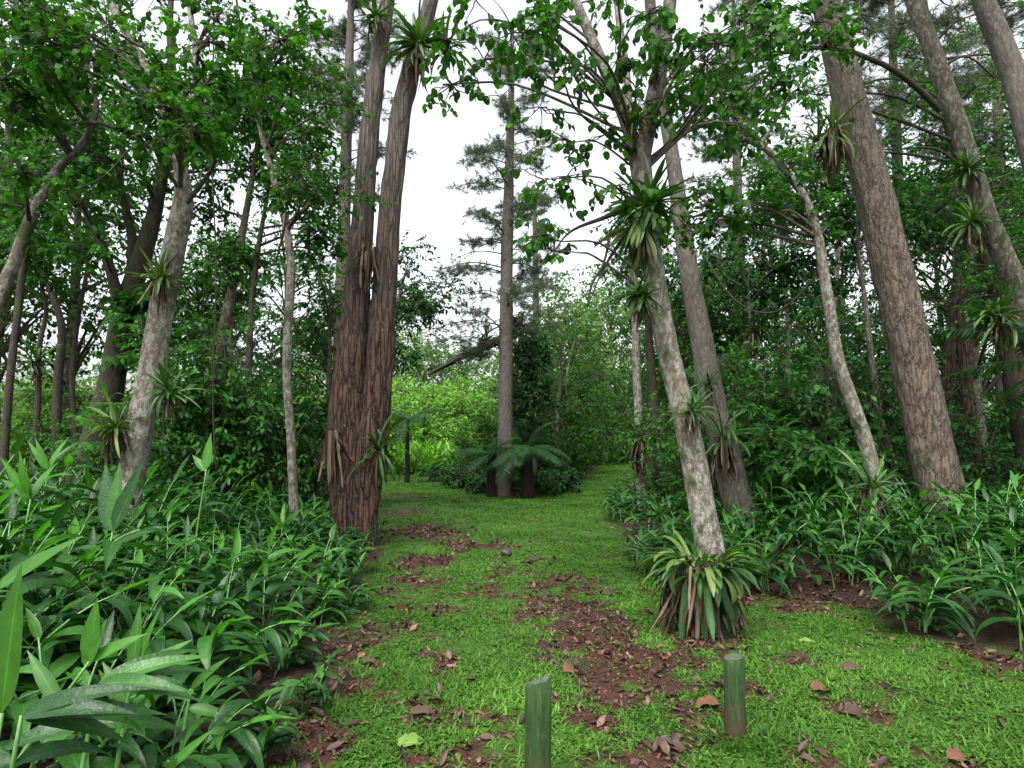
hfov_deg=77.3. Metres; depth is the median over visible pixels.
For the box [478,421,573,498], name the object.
tree fern
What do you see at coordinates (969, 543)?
ginger plant
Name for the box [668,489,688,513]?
ginger plant
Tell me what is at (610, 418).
island shrub
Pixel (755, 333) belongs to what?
bromeliad
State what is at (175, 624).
ginger plant
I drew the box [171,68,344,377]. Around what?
slender tree
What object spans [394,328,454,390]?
background tree
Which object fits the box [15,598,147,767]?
young shoot
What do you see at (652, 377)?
slim tree
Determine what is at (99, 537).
ginger plant
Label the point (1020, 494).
ginger plant
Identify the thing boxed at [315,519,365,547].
ginger plant
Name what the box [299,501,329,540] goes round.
ginger plant
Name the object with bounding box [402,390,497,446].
sunlit shrub
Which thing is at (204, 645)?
ginger plant
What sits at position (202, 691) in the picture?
ginger plant
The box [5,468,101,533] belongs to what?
ginger plant
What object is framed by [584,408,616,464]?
island shrub
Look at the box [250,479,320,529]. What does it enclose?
ginger plant
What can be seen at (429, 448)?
meadow plant
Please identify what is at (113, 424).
bromeliad
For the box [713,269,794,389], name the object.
background tree
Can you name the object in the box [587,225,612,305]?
liana
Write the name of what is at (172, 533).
ginger plant
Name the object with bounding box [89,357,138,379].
fern
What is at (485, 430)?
island shrub
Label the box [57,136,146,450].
slender tree
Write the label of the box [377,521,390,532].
ginger plant
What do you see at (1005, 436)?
shrub
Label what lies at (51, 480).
ginger plant
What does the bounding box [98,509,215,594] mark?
ginger plant
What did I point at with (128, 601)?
ginger plant
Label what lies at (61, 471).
shrub
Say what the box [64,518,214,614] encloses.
ginger plant
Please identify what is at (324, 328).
background tree
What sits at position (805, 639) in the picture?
fallen leaf
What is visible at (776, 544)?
ginger plant
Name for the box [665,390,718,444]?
bromeliad
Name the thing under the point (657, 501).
ginger plant
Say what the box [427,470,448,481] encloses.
shrub
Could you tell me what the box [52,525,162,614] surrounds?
ginger plant
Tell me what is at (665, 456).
shrub
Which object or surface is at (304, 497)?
ginger plant
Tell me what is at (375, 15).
bromeliad
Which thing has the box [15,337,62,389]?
bromeliad
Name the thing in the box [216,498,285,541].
ginger plant
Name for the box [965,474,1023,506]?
ginger plant
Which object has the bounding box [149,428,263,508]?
shrub
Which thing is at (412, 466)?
meadow plant
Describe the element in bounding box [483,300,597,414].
background tree
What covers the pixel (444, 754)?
leaf litter
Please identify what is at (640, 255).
bromeliad
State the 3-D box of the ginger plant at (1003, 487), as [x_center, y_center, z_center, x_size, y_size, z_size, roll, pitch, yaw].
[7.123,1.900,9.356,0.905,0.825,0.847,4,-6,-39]
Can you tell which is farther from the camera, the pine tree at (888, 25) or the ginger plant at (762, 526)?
the pine tree at (888, 25)
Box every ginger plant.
[0,429,72,524]
[0,458,64,500]
[0,470,77,604]
[0,470,114,504]
[0,481,99,543]
[0,482,134,558]
[0,487,102,593]
[0,491,173,661]
[0,492,128,698]
[0,494,55,578]
[0,507,136,645]
[0,509,55,553]
[0,528,126,615]
[0,550,214,736]
[0,589,80,666]
[0,607,200,767]
[0,679,185,767]
[1,454,102,546]
[1,455,100,527]
[2,473,66,532]
[2,728,127,767]
[3,575,164,739]
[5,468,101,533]
[5,487,168,532]
[5,601,85,738]
[8,460,65,482]
[16,462,84,503]
[19,479,155,596]
[34,526,202,646]
[42,455,214,539]
[50,478,165,512]
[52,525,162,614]
[56,459,212,558]
[62,669,296,767]
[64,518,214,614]
[68,508,195,571]
[78,488,218,567]
[78,569,234,671]
[84,514,200,632]
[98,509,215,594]
[108,620,273,756]
[112,684,295,767]
[114,581,310,700]
[118,572,265,716]
[121,499,227,590]
[131,529,280,637]
[140,477,234,540]
[140,477,259,546]
[142,495,211,523]
[144,483,179,516]
[145,515,267,616]
[146,486,244,540]
[147,473,196,504]
[158,517,260,589]
[162,484,239,514]
[166,475,255,507]
[174,471,201,509]
[177,469,265,559]
[183,509,261,557]
[190,520,325,623]
[194,507,281,570]
[201,528,315,592]
[205,554,313,647]
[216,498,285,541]
[217,480,286,531]
[221,676,306,767]
[222,487,307,553]
[223,499,327,560]
[230,530,297,587]
[232,605,339,677]
[234,490,262,514]
[239,475,285,522]
[239,516,331,568]
[242,482,315,529]
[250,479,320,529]
[257,521,328,566]
[259,509,329,535]
[263,578,349,624]
[269,495,337,553]
[271,518,361,595]
[271,648,347,710]
[279,488,312,511]
[285,500,328,522]
[290,524,365,583]
[298,493,329,529]
[298,564,353,611]
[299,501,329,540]
[314,580,381,609]
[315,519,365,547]
[325,525,377,570]
[325,533,360,555]
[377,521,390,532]
[594,491,646,518]
[598,498,646,520]
[601,484,636,505]
[601,484,658,515]
[606,480,636,501]
[610,524,683,562]
[617,501,675,532]
[618,535,693,574]
[620,476,634,488]
[624,464,651,485]
[631,517,729,555]
[636,494,690,537]
[647,473,668,498]
[647,492,681,520]
[648,501,692,541]
[656,471,686,511]
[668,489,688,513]
[674,527,764,558]
[684,484,722,519]
[684,504,739,545]
[715,499,775,543]
[717,502,737,529]
[719,511,827,587]
[721,499,795,557]
[727,497,785,551]
[728,539,820,598]
[741,471,839,546]
[749,470,786,527]
[759,483,837,549]
[782,487,918,570]
[789,482,903,561]
[793,505,914,588]
[811,496,863,549]
[820,485,889,533]
[826,475,956,575]
[840,550,967,618]
[845,508,935,568]
[849,558,1007,641]
[854,491,928,550]
[882,483,920,518]
[883,468,990,549]
[889,493,983,560]
[899,509,1000,592]
[915,488,1015,538]
[922,536,1023,613]
[923,478,1023,552]
[927,479,1023,574]
[936,470,1023,568]
[936,478,1023,569]
[950,473,1023,551]
[950,524,1023,600]
[957,530,1023,650]
[963,470,1023,508]
[964,474,1023,524]
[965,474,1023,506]
[967,486,1011,518]
[969,559,1023,627]
[970,477,1022,501]
[973,471,1021,494]
[976,490,1011,517]
[979,487,1023,560]
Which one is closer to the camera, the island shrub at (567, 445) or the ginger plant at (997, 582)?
the ginger plant at (997, 582)
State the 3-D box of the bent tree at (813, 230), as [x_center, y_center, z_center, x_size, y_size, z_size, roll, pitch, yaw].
[3.133,-0.889,7.315,3.072,6.285,2.033,0,-5,0]
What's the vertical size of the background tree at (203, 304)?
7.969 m
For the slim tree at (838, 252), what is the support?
on the ground at (1002, 636)
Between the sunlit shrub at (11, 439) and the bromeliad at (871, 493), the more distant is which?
the sunlit shrub at (11, 439)
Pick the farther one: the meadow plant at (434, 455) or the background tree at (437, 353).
the background tree at (437, 353)
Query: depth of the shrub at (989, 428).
15.52 m
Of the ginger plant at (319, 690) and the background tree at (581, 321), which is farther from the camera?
the background tree at (581, 321)
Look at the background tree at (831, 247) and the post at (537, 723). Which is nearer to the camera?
the post at (537, 723)
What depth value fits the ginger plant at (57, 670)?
2.93 m
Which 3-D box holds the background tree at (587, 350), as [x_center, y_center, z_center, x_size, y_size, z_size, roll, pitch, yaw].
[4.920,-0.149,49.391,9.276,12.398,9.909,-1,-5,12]
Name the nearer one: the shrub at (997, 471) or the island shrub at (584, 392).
the shrub at (997, 471)
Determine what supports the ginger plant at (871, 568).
on the ground at (1002, 636)
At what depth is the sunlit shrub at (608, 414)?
44.77 m
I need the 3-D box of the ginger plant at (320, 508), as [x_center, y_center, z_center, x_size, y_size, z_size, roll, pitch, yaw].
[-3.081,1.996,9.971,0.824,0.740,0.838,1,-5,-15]
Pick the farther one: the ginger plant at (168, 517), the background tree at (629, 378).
the background tree at (629, 378)
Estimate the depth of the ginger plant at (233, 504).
7.83 m
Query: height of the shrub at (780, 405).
3.735 m
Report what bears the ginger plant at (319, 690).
on the ground at (1002, 636)
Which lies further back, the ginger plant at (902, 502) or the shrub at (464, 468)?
the shrub at (464, 468)
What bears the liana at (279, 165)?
hanging from the thin tree at (281, 204)
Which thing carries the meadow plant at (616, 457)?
on the ground at (1002, 636)
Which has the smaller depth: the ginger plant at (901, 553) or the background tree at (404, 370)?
the ginger plant at (901, 553)
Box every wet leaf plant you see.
[0,684,166,767]
[4,649,212,767]
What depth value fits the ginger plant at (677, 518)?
9.14 m
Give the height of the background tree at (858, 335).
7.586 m
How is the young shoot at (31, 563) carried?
on the ground at (1002, 636)
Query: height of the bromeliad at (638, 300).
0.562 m
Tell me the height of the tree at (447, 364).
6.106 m
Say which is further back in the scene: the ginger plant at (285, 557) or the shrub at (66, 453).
the shrub at (66, 453)
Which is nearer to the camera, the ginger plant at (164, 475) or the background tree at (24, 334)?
the ginger plant at (164, 475)
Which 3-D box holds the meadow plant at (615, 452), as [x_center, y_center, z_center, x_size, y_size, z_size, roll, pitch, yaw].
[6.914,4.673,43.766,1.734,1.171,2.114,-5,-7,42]
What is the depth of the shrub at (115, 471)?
10.64 m
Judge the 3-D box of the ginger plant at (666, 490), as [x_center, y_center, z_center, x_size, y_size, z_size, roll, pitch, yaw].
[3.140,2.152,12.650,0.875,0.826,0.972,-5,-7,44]
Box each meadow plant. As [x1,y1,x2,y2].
[385,443,427,473]
[385,446,404,473]
[387,440,417,473]
[388,436,436,469]
[398,441,448,472]
[410,435,453,455]
[413,443,456,470]
[418,438,478,471]
[429,435,480,467]
[603,451,621,461]
[605,447,623,459]
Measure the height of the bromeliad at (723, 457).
1.217 m
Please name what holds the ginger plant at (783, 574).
on the ground at (1002, 636)
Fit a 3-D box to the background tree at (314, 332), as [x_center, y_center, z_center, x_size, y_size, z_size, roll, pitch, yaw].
[-4.385,-0.303,14.725,3.383,6.373,3.394,1,-5,-13]
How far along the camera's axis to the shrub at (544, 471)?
18.69 m
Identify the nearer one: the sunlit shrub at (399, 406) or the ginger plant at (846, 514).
the ginger plant at (846, 514)
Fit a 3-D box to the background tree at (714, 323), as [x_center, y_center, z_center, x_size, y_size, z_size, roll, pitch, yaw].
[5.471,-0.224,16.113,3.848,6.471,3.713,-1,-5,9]
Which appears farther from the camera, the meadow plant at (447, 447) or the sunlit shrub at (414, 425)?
the sunlit shrub at (414, 425)
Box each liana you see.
[11,149,128,190]
[211,21,216,469]
[235,0,286,261]
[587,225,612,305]
[699,241,826,313]
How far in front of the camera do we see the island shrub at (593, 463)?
32.72 m
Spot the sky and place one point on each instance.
(429, 209)
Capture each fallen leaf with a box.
[361,656,375,662]
[397,732,424,746]
[410,704,434,713]
[563,661,574,672]
[603,588,613,594]
[651,736,686,751]
[657,650,669,658]
[695,694,719,708]
[799,637,814,643]
[839,661,862,669]
[839,701,862,716]
[946,746,969,761]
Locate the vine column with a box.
[491,305,563,490]
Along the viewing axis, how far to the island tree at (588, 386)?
27.82 m
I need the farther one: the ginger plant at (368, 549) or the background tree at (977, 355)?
the background tree at (977, 355)
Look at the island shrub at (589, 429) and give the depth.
26.01 m
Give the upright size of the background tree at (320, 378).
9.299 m
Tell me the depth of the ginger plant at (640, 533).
8.06 m
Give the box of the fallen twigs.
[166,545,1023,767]
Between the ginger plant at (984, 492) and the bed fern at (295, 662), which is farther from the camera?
the ginger plant at (984, 492)
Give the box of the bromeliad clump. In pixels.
[636,529,769,643]
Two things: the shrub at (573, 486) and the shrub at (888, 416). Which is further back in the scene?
the shrub at (573, 486)
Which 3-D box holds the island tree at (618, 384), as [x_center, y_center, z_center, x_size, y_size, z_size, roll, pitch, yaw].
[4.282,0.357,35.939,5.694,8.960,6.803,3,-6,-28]
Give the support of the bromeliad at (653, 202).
attached to the forked tree at (639, 159)
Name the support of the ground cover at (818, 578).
on the ground at (1002, 636)
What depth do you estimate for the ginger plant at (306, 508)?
10.79 m
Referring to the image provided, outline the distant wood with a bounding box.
[0,348,994,439]
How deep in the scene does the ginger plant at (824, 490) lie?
8.74 m
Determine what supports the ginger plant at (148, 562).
on the ground at (1002, 636)
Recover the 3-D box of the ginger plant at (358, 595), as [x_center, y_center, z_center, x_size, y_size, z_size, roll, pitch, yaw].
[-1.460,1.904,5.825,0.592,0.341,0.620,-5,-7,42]
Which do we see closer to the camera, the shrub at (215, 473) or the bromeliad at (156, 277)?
the bromeliad at (156, 277)
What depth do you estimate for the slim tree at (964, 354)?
12.98 m
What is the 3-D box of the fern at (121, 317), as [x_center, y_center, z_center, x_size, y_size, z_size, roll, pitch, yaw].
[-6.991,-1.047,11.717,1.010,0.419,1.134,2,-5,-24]
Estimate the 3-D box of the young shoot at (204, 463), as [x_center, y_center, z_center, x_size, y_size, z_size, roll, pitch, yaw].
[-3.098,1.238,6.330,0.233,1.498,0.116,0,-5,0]
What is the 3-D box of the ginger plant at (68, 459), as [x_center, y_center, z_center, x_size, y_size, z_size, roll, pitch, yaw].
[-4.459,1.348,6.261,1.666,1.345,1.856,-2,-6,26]
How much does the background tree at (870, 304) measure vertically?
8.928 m
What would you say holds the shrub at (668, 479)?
on the ground at (1002, 636)
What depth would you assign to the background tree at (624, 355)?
56.95 m
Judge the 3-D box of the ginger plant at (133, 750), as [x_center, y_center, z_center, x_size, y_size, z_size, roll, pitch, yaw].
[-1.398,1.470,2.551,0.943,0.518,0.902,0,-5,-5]
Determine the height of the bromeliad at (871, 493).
1.332 m
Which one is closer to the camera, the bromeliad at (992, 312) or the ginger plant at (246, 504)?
the bromeliad at (992, 312)
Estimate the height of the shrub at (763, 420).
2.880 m
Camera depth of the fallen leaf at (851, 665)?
4.17 m
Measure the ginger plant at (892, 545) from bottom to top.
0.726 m
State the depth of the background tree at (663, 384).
23.17 m
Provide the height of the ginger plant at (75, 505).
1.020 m
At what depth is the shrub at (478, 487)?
18.15 m
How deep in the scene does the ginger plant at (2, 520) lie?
4.13 m
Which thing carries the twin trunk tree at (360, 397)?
on the ground at (1002, 636)
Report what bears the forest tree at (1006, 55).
on the ground at (1002, 636)
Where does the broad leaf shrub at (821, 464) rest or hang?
on the ground at (1002, 636)
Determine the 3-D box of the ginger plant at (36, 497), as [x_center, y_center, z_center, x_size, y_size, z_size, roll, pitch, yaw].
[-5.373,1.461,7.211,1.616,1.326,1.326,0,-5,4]
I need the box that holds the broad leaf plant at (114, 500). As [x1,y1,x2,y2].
[91,460,167,664]
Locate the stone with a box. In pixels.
[500,549,511,556]
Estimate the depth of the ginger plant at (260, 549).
5.65 m
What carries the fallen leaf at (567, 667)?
on the ground at (1002, 636)
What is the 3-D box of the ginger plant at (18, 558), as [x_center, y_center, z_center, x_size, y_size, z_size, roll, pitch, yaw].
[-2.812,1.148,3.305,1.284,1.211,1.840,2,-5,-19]
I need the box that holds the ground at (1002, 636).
[0,436,1023,767]
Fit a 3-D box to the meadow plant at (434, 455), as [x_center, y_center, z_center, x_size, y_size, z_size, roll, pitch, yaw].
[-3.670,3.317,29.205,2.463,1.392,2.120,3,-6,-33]
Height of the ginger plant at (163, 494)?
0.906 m
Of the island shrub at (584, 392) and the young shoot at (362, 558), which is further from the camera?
the island shrub at (584, 392)
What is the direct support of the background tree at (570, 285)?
on the ground at (1002, 636)
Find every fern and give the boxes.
[75,402,128,424]
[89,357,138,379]
[97,314,146,341]
[259,649,327,666]
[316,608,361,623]
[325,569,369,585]
[390,408,447,482]
[450,437,520,497]
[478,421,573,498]
[764,569,794,581]
[905,616,963,638]
[928,322,1023,420]
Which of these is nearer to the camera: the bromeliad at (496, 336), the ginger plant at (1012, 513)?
the ginger plant at (1012, 513)
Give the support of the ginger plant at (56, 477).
on the ground at (1002, 636)
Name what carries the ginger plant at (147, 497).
on the ground at (1002, 636)
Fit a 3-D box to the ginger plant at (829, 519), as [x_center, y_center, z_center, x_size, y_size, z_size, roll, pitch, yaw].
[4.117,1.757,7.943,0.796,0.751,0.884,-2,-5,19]
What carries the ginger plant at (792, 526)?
on the ground at (1002, 636)
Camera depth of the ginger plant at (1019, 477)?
8.73 m
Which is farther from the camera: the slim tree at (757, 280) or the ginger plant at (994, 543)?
the slim tree at (757, 280)
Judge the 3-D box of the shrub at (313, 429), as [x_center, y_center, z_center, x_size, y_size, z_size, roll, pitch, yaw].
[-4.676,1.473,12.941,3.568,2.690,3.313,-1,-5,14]
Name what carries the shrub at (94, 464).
on the ground at (1002, 636)
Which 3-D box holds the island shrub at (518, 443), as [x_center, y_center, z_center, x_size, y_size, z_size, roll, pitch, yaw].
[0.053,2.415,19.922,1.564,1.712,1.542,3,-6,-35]
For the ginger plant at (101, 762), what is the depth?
2.37 m
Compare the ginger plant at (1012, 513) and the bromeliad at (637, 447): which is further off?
the bromeliad at (637, 447)
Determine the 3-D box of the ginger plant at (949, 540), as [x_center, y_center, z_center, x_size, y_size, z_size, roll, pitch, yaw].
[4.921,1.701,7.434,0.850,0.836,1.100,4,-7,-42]
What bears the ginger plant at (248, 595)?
on the ground at (1002, 636)
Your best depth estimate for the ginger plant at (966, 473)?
10.59 m
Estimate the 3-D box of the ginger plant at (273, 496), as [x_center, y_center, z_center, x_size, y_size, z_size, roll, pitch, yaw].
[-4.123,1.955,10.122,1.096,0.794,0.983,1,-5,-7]
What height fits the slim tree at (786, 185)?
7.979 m
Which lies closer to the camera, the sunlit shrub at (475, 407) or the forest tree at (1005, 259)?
the forest tree at (1005, 259)
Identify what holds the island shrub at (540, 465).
on the ground at (1002, 636)
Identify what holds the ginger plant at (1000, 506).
on the ground at (1002, 636)
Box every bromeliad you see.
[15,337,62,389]
[64,385,151,469]
[118,244,195,314]
[142,350,207,423]
[294,428,359,487]
[342,243,378,294]
[346,410,415,491]
[356,0,399,45]
[375,0,471,92]
[474,324,498,349]
[593,217,672,274]
[601,156,696,248]
[601,268,665,330]
[610,95,659,146]
[613,413,666,475]
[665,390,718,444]
[689,368,720,405]
[698,400,760,485]
[736,310,786,362]
[778,78,866,186]
[835,440,907,539]
[940,139,1009,203]
[942,197,1005,261]
[952,275,1023,359]
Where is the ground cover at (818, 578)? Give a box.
[148,461,1022,594]
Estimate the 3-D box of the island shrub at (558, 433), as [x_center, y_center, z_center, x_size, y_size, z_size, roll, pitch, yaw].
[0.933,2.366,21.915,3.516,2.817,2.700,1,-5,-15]
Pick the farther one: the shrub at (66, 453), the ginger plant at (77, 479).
the shrub at (66, 453)
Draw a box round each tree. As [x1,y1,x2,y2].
[0,0,114,318]
[0,0,142,379]
[0,0,297,485]
[0,0,340,568]
[0,6,213,438]
[0,24,81,354]
[0,41,134,488]
[0,101,102,437]
[0,193,77,478]
[0,232,74,482]
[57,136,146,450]
[90,232,232,421]
[151,255,275,368]
[159,212,306,394]
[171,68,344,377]
[171,281,275,400]
[172,279,267,362]
[181,0,401,527]
[220,38,355,435]
[237,194,335,399]
[239,243,392,496]
[244,0,418,496]
[268,349,322,389]
[270,280,334,420]
[276,337,332,439]
[309,354,332,399]
[313,313,438,388]
[327,0,437,545]
[373,230,483,376]
[392,325,487,394]
[392,340,434,388]
[394,323,449,387]
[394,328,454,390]
[419,0,815,626]
[423,0,574,496]
[427,327,518,477]
[428,333,497,396]
[431,343,498,420]
[460,334,514,424]
[465,329,553,419]
[473,309,595,457]
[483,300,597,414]
[489,186,572,338]
[489,294,578,380]
[496,278,631,404]
[517,318,622,471]
[518,326,616,417]
[526,263,660,437]
[528,305,629,416]
[542,285,657,463]
[543,330,626,473]
[556,313,631,435]
[562,267,687,460]
[572,279,688,461]
[589,188,680,500]
[591,196,737,498]
[595,322,664,408]
[615,251,715,437]
[618,286,734,445]
[623,320,686,438]
[629,302,754,437]
[644,0,764,537]
[646,310,725,433]
[657,239,817,439]
[662,0,811,291]
[662,47,885,555]
[664,210,860,404]
[670,212,844,401]
[708,296,804,389]
[712,132,830,382]
[713,0,1023,356]
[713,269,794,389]
[724,226,849,379]
[736,137,817,399]
[760,294,838,380]
[765,279,894,393]
[768,152,931,513]
[770,266,882,393]
[774,0,1023,483]
[774,131,882,376]
[780,236,878,375]
[785,230,890,394]
[794,0,1010,467]
[812,0,971,548]
[840,80,1023,468]
[852,164,1023,453]
[854,143,1023,479]
[856,225,994,416]
[857,265,949,376]
[860,322,891,388]
[900,0,1023,467]
[923,112,1023,415]
[924,169,1023,404]
[935,252,1023,428]
[971,0,1023,174]
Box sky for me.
[0,0,1023,424]
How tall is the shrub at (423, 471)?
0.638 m
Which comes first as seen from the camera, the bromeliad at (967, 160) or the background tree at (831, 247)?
the bromeliad at (967, 160)
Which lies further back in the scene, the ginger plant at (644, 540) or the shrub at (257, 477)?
the shrub at (257, 477)
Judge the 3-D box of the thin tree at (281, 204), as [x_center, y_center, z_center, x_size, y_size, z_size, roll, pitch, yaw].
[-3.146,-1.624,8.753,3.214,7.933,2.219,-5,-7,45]
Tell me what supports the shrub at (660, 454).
on the ground at (1002, 636)
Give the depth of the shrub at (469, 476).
19.12 m
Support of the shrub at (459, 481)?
on the ground at (1002, 636)
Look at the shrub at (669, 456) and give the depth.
14.98 m
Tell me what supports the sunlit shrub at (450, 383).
on the ground at (1002, 636)
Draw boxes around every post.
[525,674,551,767]
[723,653,745,738]
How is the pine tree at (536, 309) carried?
on the ground at (1002, 636)
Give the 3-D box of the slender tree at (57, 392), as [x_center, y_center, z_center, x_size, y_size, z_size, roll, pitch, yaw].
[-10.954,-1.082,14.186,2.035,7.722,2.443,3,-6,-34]
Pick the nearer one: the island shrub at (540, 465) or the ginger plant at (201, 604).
the ginger plant at (201, 604)
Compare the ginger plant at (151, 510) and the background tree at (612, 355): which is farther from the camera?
the background tree at (612, 355)
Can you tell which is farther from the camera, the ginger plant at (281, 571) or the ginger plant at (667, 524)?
the ginger plant at (667, 524)
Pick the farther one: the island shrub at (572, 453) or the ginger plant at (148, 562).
the island shrub at (572, 453)
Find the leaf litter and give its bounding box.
[0,490,1023,767]
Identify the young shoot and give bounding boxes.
[0,451,57,544]
[0,536,82,587]
[0,562,22,735]
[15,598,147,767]
[28,438,73,520]
[102,603,192,767]
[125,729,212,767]
[171,657,233,767]
[189,434,211,579]
[266,502,302,549]
[337,550,369,574]
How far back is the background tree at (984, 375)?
17.76 m
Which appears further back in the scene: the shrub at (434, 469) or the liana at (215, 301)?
the shrub at (434, 469)
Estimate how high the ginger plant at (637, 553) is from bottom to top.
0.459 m
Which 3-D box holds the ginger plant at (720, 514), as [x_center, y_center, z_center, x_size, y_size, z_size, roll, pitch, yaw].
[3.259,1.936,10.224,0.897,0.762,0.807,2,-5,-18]
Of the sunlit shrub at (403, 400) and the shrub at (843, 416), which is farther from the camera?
the sunlit shrub at (403, 400)
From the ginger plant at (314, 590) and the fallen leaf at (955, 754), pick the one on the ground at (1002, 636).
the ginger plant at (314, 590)
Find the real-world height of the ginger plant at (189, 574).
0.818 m
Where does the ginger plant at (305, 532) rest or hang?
on the ground at (1002, 636)
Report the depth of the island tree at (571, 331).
33.43 m
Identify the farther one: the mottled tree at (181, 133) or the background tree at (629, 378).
the background tree at (629, 378)
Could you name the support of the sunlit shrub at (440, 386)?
on the ground at (1002, 636)
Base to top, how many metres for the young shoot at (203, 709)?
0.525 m
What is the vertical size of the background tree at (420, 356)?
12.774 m
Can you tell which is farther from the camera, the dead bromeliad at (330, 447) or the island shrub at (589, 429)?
the island shrub at (589, 429)
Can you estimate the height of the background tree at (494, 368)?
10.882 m
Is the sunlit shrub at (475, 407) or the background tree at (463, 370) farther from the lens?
the background tree at (463, 370)
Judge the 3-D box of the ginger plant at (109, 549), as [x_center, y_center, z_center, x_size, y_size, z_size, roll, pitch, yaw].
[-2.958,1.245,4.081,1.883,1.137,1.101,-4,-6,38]
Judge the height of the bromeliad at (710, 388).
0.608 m
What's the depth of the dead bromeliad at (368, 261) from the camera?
9.15 m
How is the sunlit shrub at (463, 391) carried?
on the ground at (1002, 636)
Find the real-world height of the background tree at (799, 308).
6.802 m
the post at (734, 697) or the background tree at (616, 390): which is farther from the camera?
the background tree at (616, 390)
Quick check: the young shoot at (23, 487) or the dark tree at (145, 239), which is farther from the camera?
the dark tree at (145, 239)
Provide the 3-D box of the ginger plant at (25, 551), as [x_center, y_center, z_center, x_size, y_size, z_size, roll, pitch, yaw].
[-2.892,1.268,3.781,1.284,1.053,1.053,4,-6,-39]
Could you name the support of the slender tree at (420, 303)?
on the ground at (1002, 636)
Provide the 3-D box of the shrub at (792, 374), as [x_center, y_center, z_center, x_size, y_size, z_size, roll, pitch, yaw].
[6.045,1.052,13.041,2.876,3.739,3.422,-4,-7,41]
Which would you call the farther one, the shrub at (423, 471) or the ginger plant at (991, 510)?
the shrub at (423, 471)
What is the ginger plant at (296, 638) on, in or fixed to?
on the ground at (1002, 636)
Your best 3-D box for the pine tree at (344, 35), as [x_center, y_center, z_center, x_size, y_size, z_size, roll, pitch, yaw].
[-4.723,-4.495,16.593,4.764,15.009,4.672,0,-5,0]
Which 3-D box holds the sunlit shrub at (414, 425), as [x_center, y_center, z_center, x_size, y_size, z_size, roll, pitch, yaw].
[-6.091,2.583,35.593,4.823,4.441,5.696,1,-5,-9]
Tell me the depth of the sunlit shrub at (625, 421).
42.42 m
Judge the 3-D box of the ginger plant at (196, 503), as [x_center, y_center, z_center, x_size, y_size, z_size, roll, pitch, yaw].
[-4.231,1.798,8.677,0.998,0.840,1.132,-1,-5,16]
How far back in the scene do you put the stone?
8.28 m
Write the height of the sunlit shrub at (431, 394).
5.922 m
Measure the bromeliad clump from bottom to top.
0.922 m
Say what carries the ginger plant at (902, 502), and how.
on the ground at (1002, 636)
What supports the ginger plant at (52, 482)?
on the ground at (1002, 636)
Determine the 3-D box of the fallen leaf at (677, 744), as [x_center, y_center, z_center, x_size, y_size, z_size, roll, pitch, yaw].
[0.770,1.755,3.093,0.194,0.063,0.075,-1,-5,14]
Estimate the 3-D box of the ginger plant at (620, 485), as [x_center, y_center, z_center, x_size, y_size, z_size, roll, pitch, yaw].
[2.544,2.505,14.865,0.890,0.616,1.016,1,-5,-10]
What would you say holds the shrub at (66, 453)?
on the ground at (1002, 636)
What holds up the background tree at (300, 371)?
on the ground at (1002, 636)
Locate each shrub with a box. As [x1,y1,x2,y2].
[0,377,93,471]
[1,410,39,468]
[9,408,78,462]
[12,406,118,490]
[14,429,80,472]
[25,412,109,471]
[39,438,70,459]
[40,433,77,479]
[43,312,319,498]
[43,435,80,476]
[46,292,299,507]
[79,448,162,493]
[109,351,310,506]
[118,310,389,512]
[144,411,242,504]
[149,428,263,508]
[196,341,396,472]
[261,392,328,510]
[273,437,327,496]
[313,393,422,459]
[389,376,490,452]
[389,377,430,445]
[390,398,441,442]
[391,367,497,437]
[392,365,479,438]
[392,373,479,434]
[392,375,497,443]
[392,387,461,439]
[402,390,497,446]
[413,410,482,464]
[418,464,430,475]
[419,384,520,438]
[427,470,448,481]
[428,464,443,473]
[437,472,454,485]
[443,466,455,477]
[443,467,484,488]
[445,461,486,483]
[451,430,485,470]
[454,410,519,471]
[464,478,486,493]
[465,470,486,488]
[478,395,598,465]
[479,400,552,462]
[485,416,585,473]
[488,436,524,485]
[512,426,584,480]
[512,473,521,491]
[513,435,560,485]
[520,361,620,449]
[534,467,555,490]
[534,471,567,493]
[539,476,560,495]
[542,467,587,492]
[543,396,598,471]
[548,433,578,473]
[564,411,620,472]
[568,465,582,479]
[576,422,611,468]
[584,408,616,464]
[592,415,613,452]
[595,403,633,459]
[599,404,661,454]
[609,334,829,524]
[617,414,668,460]
[618,408,751,506]
[637,333,878,517]
[640,358,850,512]
[647,424,680,473]
[660,421,681,473]
[709,372,851,507]
[710,409,906,540]
[739,318,982,518]
[758,346,912,487]
[764,343,879,431]
[769,341,1005,530]
[771,342,900,457]
[868,388,959,468]
[879,349,1023,501]
[951,396,1018,475]
[955,398,1010,470]
[986,378,1015,467]
[989,420,1015,490]
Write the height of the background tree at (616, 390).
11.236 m
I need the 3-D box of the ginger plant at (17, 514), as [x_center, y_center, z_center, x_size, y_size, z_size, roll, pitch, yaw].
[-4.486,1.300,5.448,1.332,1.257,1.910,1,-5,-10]
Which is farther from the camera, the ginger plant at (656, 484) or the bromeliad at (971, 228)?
the ginger plant at (656, 484)
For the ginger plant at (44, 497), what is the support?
on the ground at (1002, 636)

